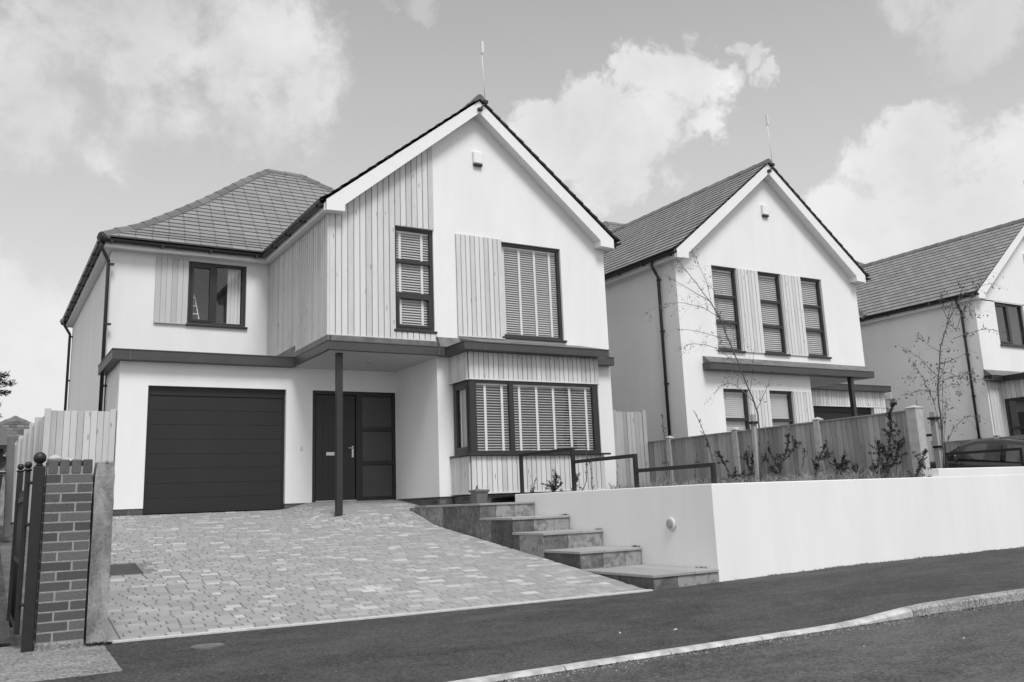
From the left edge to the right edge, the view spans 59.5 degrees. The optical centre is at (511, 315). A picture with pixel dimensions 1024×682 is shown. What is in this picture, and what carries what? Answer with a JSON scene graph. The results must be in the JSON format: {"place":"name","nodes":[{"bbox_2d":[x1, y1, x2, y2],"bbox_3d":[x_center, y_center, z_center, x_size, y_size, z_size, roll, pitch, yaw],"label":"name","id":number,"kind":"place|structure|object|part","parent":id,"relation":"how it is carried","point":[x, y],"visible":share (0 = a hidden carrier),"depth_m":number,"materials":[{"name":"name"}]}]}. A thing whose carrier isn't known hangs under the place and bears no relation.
{"place":"outdoors","nodes":[
{"label":"outdoors","id":0,"kind":"place"},
{"bbox_2d":[0,552,10,643],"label":"neighbour path","id":1,"kind":"structure","parent":0,"point":[5,636],"depth_m":7.86,"materials":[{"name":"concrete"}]},
{"bbox_2d":[0,468,5,490],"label":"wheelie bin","id":2,"kind":"object","parent":1,"relation":"on","point":[1,474],"visible":1,"depth_m":12.12,"materials":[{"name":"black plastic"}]},
{"bbox_2d":[0,428,6,472],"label":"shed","id":3,"kind":"structure","parent":1,"relation":"on","point":[3,438],"depth_m":13.32,"materials":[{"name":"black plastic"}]},
{"bbox_2d":[0,416,31,523],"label":"neighbour house","id":4,"kind":"structure","parent":0,"point":[15,426],"depth_m":32.32,"materials":[{"name":"concrete"}]},
{"bbox_2d":[0,639,122,681],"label":"verge","id":5,"kind":"structure","parent":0,"point":[16,665],"depth_m":6.33,"materials":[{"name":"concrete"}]},
{"bbox_2d":[35,671,130,681],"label":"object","id":6,"kind":"object","parent":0,"point":[120,676],"visible":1,"depth_m":5.86,"materials":[{"name":"concrete"}]},
{"bbox_2d":[0,504,503,646],"bbox_3d":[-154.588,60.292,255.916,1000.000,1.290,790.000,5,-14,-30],"label":"ground","id":7,"kind":"structure","parent":0,"point":[5,546],"depth_m":10.60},
{"bbox_2d":[0,371,15,476],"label":"conifer","id":8,"kind":"object","parent":7,"relation":"on","point":[10,384],"visible":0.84,"depth_m":25.41,"materials":[{"name":"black plant"}]},
{"bbox_2d":[3,436,14,537],"bbox_3d":[-7.058,2.403,12.588,0.140,1.390,0.130,5,-14,-30],"label":"timber post","id":9,"kind":"object","parent":7,"relation":"on","point":[8,505],"visible":1,"depth_m":12.54,"materials":[{"name":"wood"}]},
{"bbox_2d":[12,416,43,522],"bbox_3d":[-9.190,3.052,16.879,0.103,1.840,6.255,5,-14,-32],"label":"boundary fence","id":10,"kind":"object","parent":7,"relation":"on","point":[28,446],"visible":0.52,"depth_m":16.06,"materials":[{"name":"wood"}]},
{"bbox_2d":[19,452,46,652],"bbox_3d":[-3.715,1.865,6.944,0.134,1.597,0.098,-12,-16,40],"label":"gate post","id":11,"kind":"object","parent":7,"relation":"on","point":[32,568],"visible":0.98,"depth_m":6.90,"materials":[{"name":"black metal"}]},
{"bbox_2d":[6,462,31,634],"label":"iron gate","id":12,"kind":"structure","parent":11,"relation":"attached to","point":[17,559],"depth_m":7.22,"materials":[{"name":"black metal"}]},
{"bbox_2d":[33,459,92,651],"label":"brick pillar","id":13,"kind":"structure","parent":7,"relation":"on","point":[62,573],"depth_m":6.99,"materials":[{"name":"brick"}]},
{"bbox_2d":[43,455,72,465],"bbox_3d":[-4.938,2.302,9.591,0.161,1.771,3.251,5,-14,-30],"label":"cap","id":14,"kind":"object","parent":13,"relation":"on","point":[59,458],"visible":0.06,"depth_m":9.87,"materials":[{"name":"concrete"}]},
{"bbox_2d":[42,408,115,500],"bbox_3d":[-7.030,2.455,14.515,1.055,1.875,0.100,5,-14,-30],"label":"fence","id":15,"kind":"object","parent":7,"relation":"on","point":[81,435],"depth_m":14.61,"materials":[{"name":"wood"}]},
{"bbox_2d":[84,460,114,644],"bbox_3d":[-3.317,1.951,7.209,0.152,1.547,0.176,5,-14,-30],"label":"concrete post","id":16,"kind":"object","parent":7,"relation":"on","point":[98,583],"visible":0.97,"depth_m":7.15,"materials":[{"name":"grey concrete"}]},
{"bbox_2d":[60,41,620,515],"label":"house","id":17,"kind":"structure","parent":7,"relation":"on","point":[420,319],"depth_m":16.61,"materials":[{"name":"paint"}]},
{"bbox_2d":[193,294,198,318],"bbox_3d":[-6.272,0.248,17.977,0.354,1.355,0.068,5,-14,-30],"label":"stepladder","id":18,"kind":"object","parent":17,"relation":"in","point":[195,305],"visible":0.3,"depth_m":18.02,"materials":[{"name":"grey metal"}]},
{"bbox_2d":[142,386,284,514],"bbox_3d":[-5.160,2.364,15.675,2.350,2.183,0.075,5,-14,-30],"label":"garage door","id":19,"kind":"structure","parent":17,"relation":"in","point":[208,450],"depth_m":15.63,"materials":[{"name":"black metal"}]},
{"bbox_2d":[185,261,247,328],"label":"window","id":20,"kind":"structure","parent":17,"relation":"in","point":[208,282],"depth_m":18.32,"materials":[{"name":"black glass"}]},
{"bbox_2d":[312,391,395,501],"bbox_3d":[-2.960,2.454,16.884,1.656,2.033,0.130,5,-14,-30],"label":"front door","id":21,"kind":"structure","parent":17,"relation":"in","point":[369,441],"depth_m":16.92,"materials":[{"name":"wood"}]},
{"bbox_2d":[394,226,437,333],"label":"window","id":22,"kind":"structure","parent":17,"relation":"in","point":[413,247],"depth_m":16.23,"materials":[{"name":"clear glass"}]},
{"bbox_2d":[453,380,469,455],"bbox_3d":[-0.836,1.803,15.680,0.117,1.272,0.620,5,-14,-30],"label":"window","id":23,"kind":"structure","parent":17,"relation":"in","point":[462,387],"depth_m":15.77,"materials":[{"name":"black glass"}]},
{"bbox_2d":[501,242,566,342],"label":"window","id":24,"kind":"structure","parent":17,"relation":"in","point":[530,274],"depth_m":17.59,"materials":[{"name":"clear glass"}]},
{"bbox_2d":[468,379,600,453],"bbox_3d":[0.431,1.835,16.073,2.715,1.272,0.108,5,-14,-30],"label":"window","id":25,"kind":"structure","parent":17,"relation":"in","point":[472,384],"depth_m":16.00,"materials":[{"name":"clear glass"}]},
{"bbox_2d":[108,589,652,642],"bbox_3d":[-0.835,2.835,8.443,5.487,0.133,0.070,5,-14,-30],"label":"driveway edging","id":26,"kind":"object","parent":7,"relation":"on","point":[321,622],"visible":0.36,"depth_m":8.12,"materials":[{"name":"concrete"}]},
{"bbox_2d":[410,501,718,590],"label":"garden steps","id":27,"kind":"structure","parent":7,"relation":"on","point":[520,526],"depth_m":12.03,"materials":[{"name":"stone"}]},
{"bbox_2d":[469,485,489,503],"bbox_3d":[-0.526,2.871,14.380,0.253,0.285,0.253,5,-14,-30],"label":"plant pot","id":28,"kind":"object","parent":27,"relation":"on","point":[479,495],"visible":0.96,"depth_m":14.30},
{"bbox_2d":[613,410,650,488],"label":"side gate","id":29,"kind":"structure","parent":7,"relation":"on","point":[630,432],"depth_m":17.92,"materials":[{"name":"wood"}]},
{"bbox_2d":[603,114,890,477],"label":"house","id":30,"kind":"structure","parent":7,"relation":"on","point":[789,274],"depth_m":20.60,"materials":[{"name":"paint"}]},
{"bbox_2d":[711,266,745,352],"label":"window","id":31,"kind":"structure","parent":30,"relation":"in","point":[723,279],"depth_m":20.14,"materials":[{"name":"grey glass"}]},
{"bbox_2d":[724,389,749,431],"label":"window","id":32,"kind":"structure","parent":30,"relation":"in","point":[736,405],"depth_m":19.65,"materials":[{"name":"grey glass"}]},
{"bbox_2d":[757,272,790,355],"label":"window","id":33,"kind":"structure","parent":30,"relation":"in","point":[769,288],"depth_m":20.85,"materials":[{"name":"grey glass"}]},
{"bbox_2d":[769,391,793,427],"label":"window","id":34,"kind":"structure","parent":30,"relation":"in","point":[780,401],"depth_m":20.36,"materials":[{"name":"grey glass"}]},
{"bbox_2d":[800,278,831,358],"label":"window","id":35,"kind":"structure","parent":30,"relation":"in","point":[811,297],"depth_m":21.55,"materials":[{"name":"grey glass"}]},
{"bbox_2d":[813,406,870,419],"bbox_3d":[8.863,3.528,23.872,2.350,2.183,0.075,5,-14,-30],"label":"garage door","id":36,"kind":"structure","parent":30,"relation":"in","point":[824,412],"depth_m":23.91,"materials":[{"name":"black metal"}]},
{"bbox_2d":[515,466,1023,581],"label":"retaining wall","id":37,"kind":"structure","parent":7,"relation":"on","point":[733,531],"depth_m":11.60,"materials":[{"name":"white paint"}]},
{"bbox_2d":[519,447,716,493],"bbox_3d":[1.269,2.141,12.516,0.050,0.695,4.445,5,-14,-30],"label":"handrail","id":38,"kind":"object","parent":37,"relation":"on","point":[636,470],"visible":0.84,"depth_m":12.32,"materials":[{"name":"black metal"}]},
{"bbox_2d":[841,181,1023,461],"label":"house","id":39,"kind":"structure","parent":7,"relation":"on","point":[896,294],"depth_m":25.97,"materials":[{"name":"paint"}]},
{"bbox_2d":[994,302,1023,347],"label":"window","id":40,"kind":"structure","parent":39,"relation":"in","point":[1009,316],"depth_m":26.37,"materials":[{"name":"grey glass"}]},
{"bbox_2d":[1004,397,1023,435],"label":"window","id":41,"kind":"structure","parent":39,"relation":"in","point":[1011,428],"depth_m":24.32,"materials":[{"name":"black glass"}]},
{"bbox_2d":[931,434,1023,460],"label":"fence","id":42,"kind":"object","parent":7,"relation":"on","point":[951,445],"visible":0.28,"depth_m":23.81,"materials":[{"name":"wood"}]},
{"bbox_2d":[86,499,645,640],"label":"driveway","id":43,"kind":"structure","parent":0,"point":[390,556],"depth_m":10.47,"materials":[{"name":"grey stone"}]},
{"bbox_2d":[87,562,145,575],"bbox_3d":[-4.461,2.874,10.085,0.540,0.128,0.750,5,-14,-30],"label":"drain cover","id":44,"kind":"object","parent":43,"relation":"on","point":[123,569],"visible":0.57,"depth_m":10.11,"materials":[{"name":"metal"}]},
{"bbox_2d":[493,496,514,499],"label":"bed soil","id":45,"kind":"structure","parent":0,"point":[508,497],"depth_m":15.09,"materials":[{"name":"black soil"}]},
{"bbox_2d":[530,479,536,493],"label":"shrub","id":46,"kind":"object","parent":45,"relation":"on","point":[531,490],"visible":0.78,"depth_m":14.70,"materials":[{"name":"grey plant"}]},
{"bbox_2d":[541,470,563,491],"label":"shrub","id":47,"kind":"object","parent":45,"relation":"on","point":[553,486],"visible":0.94,"depth_m":14.55,"materials":[{"name":"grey plant"}]},
{"bbox_2d":[576,440,587,490],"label":"shrub","id":48,"kind":"object","parent":45,"relation":"on","point":[586,464],"visible":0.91,"depth_m":14.84,"materials":[{"name":"grey plant"}]},
{"bbox_2d":[589,462,594,488],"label":"shrub","id":49,"kind":"object","parent":45,"relation":"on","point":[591,476],"visible":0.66,"depth_m":15.03,"materials":[{"name":"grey plant"}]},
{"bbox_2d":[661,414,669,484],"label":"shrub","id":50,"kind":"object","parent":45,"relation":"on","point":[666,446],"visible":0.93,"depth_m":17.20,"materials":[{"name":"grey plant"}]},
{"bbox_2d":[693,410,719,482],"bbox_3d":[3.495,2.437,16.086,0.367,1.489,0.089,-3,-12,4],"label":"shrub","id":51,"kind":"object","parent":45,"relation":"on","point":[707,443],"visible":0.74,"depth_m":16.13,"materials":[{"name":"grey plant"}]},
{"bbox_2d":[641,245,780,480],"bbox_3d":[3.370,0.825,15.174,2.314,3.983,1.254,-4,-12,7],"label":"sapling","id":52,"kind":"object","parent":45,"relation":"on","point":[752,399],"visible":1,"depth_m":15.31,"materials":[{"name":"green plant"}]},
{"bbox_2d":[541,452,911,492],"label":"bed grass","id":53,"kind":"structure","parent":45,"relation":"on","point":[810,478],"depth_m":13.62,"materials":[{"name":"plant"}]},
{"bbox_2d":[714,451,738,482],"bbox_3d":[3.789,2.737,15.752,0.391,0.744,0.338,5,-14,-30],"label":"shrub","id":54,"kind":"object","parent":45,"relation":"on","point":[724,463],"visible":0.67,"depth_m":15.76,"materials":[{"name":"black plant"}]},
{"bbox_2d":[733,443,766,482],"bbox_3d":[4.067,2.588,15.310,0.546,0.830,0.381,5,-14,-30],"label":"shrub","id":55,"kind":"object","parent":45,"relation":"on","point":[746,454],"visible":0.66,"depth_m":15.29,"materials":[{"name":"black plant"}]},
{"bbox_2d":[748,414,759,481],"bbox_3d":[4.074,2.352,14.947,0.120,1.400,0.105,5,-14,-30],"label":"tree stake","id":56,"kind":"object","parent":45,"relation":"on","point":[753,422],"visible":0.84,"depth_m":14.98,"materials":[{"name":"grey wood"}]},
{"bbox_2d":[766,428,800,480],"bbox_3d":[4.458,2.365,14.737,0.633,1.000,0.315,0,-12,-13],"label":"shrub","id":57,"kind":"object","parent":45,"relation":"on","point":[777,464],"visible":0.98,"depth_m":14.70,"materials":[{"name":"black plant"}]},
{"bbox_2d":[648,405,929,485],"bbox_3d":[4.100,2.716,15.885,0.186,1.470,7.223,5,-14,-30],"label":"fence","id":58,"kind":"object","parent":45,"relation":"on","point":[854,437],"visible":0.52,"depth_m":14.69,"materials":[{"name":"wood"}]},
{"bbox_2d":[798,448,805,480],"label":"shrub","id":59,"kind":"object","parent":45,"relation":"on","point":[804,451],"visible":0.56,"depth_m":14.43,"materials":[{"name":"grey plant"}]},
{"bbox_2d":[811,440,832,477],"bbox_3d":[4.895,2.344,14.135,0.375,0.764,0.359,-2,-12,1],"label":"shrub","id":60,"kind":"object","parent":45,"relation":"on","point":[826,455],"visible":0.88,"depth_m":14.13,"materials":[{"name":"black plant"}]},
{"bbox_2d":[828,451,863,479],"bbox_3d":[5.075,2.342,13.705,0.592,0.575,0.339,-1,-12,-6],"label":"shrub","id":61,"kind":"object","parent":45,"relation":"on","point":[842,465],"visible":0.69,"depth_m":13.66,"materials":[{"name":"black plant"}]},
{"bbox_2d":[867,398,907,477],"bbox_3d":[5.455,1.839,13.081,0.635,1.277,0.346,-3,-12,5],"label":"shrub","id":62,"kind":"object","parent":45,"relation":"on","point":[887,455],"visible":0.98,"depth_m":13.04,"materials":[{"name":"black plant"}]},
{"bbox_2d":[906,449,931,476],"bbox_3d":[5.702,2.122,12.595,0.361,0.510,0.267,5,-14,-30],"label":"shrub","id":63,"kind":"object","parent":45,"relation":"on","point":[921,464],"visible":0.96,"depth_m":12.60,"materials":[{"name":"grey plant"}]},
{"bbox_2d":[0,0,1023,422],"label":"sky","id":64,"kind":"structure","parent":0,"point":[899,124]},
{"bbox_2d":[104,547,1023,681],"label":"pavement","id":65,"kind":"structure","parent":0,"point":[447,646],"depth_m":7.45,"materials":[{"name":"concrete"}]},
{"bbox_2d":[190,643,224,648],"bbox_3d":[-2.346,2.557,6.910,0.250,0.029,0.250,5,-14,-30],"label":"manhole cover","id":66,"kind":"object","parent":65,"relation":"on","point":[209,646],"visible":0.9,"depth_m":6.88,"materials":[{"name":"grey metal"}]},
{"bbox_2d":[495,600,1023,681],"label":"road","id":67,"kind":"structure","parent":0,"point":[989,647],"depth_m":6.09,"materials":[{"name":"grey asphalt"}]},
{"bbox_2d":[449,588,1023,681],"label":"kerb","id":68,"kind":"structure","parent":67,"relation":"on","point":[948,605],"depth_m":7.22,"materials":[{"name":"concrete"}]},
{"bbox_2d":[508,601,1022,681],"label":"grit","id":69,"kind":"object","parent":67,"relation":"on","point":[748,643],"visible":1,"depth_m":6.80,"materials":[{"name":"gravel"}]},
{"bbox_2d":[930,439,1023,468],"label":"parked car","id":70,"kind":"object","parent":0,"point":[999,459],"visible":0.23,"depth_m":19.81,"materials":[{"name":"black paint"}]},
{"bbox_3d":[10.400,3.069,19.990,0.147,0.412,1.020,5,-14,-30],"label":"side window","id":71,"kind":"part","parent":70,"relation":"part of","materials":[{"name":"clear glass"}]},
{"bbox_3d":[10.957,2.945,19.051,0.144,0.482,0.930,5,-14,-30],"label":"side window","id":72,"kind":"part","parent":70,"relation":"part of","materials":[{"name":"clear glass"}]},
{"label":"neighbour bed","id":73,"kind":"structure","parent":0,"visible":0},
{"bbox_2d":[927,411,942,468],"bbox_3d":[6.480,2.074,13.629,0.145,1.220,0.125,5,-14,-30],"label":"tree stake","id":74,"kind":"object","parent":73,"relation":"on","point":[933,418],"visible":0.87,"depth_m":13.66,"materials":[{"name":"grey wood"}]},
{"bbox_2d":[892,272,1021,467],"bbox_3d":[6.796,0.865,13.830,1.857,2.950,1.115,-4,-12,8],"label":"sapling","id":75,"kind":"object","parent":73,"relation":"on","point":[942,417],"visible":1,"depth_m":13.85,"materials":[{"name":"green plant"}]},
{"bbox_2d":[926,434,1023,467],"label":"handrail","id":76,"kind":"object","parent":73,"relation":"on","point":[1021,451],"visible":0.23,"depth_m":16.47,"materials":[{"name":"black metal"}]}
]}

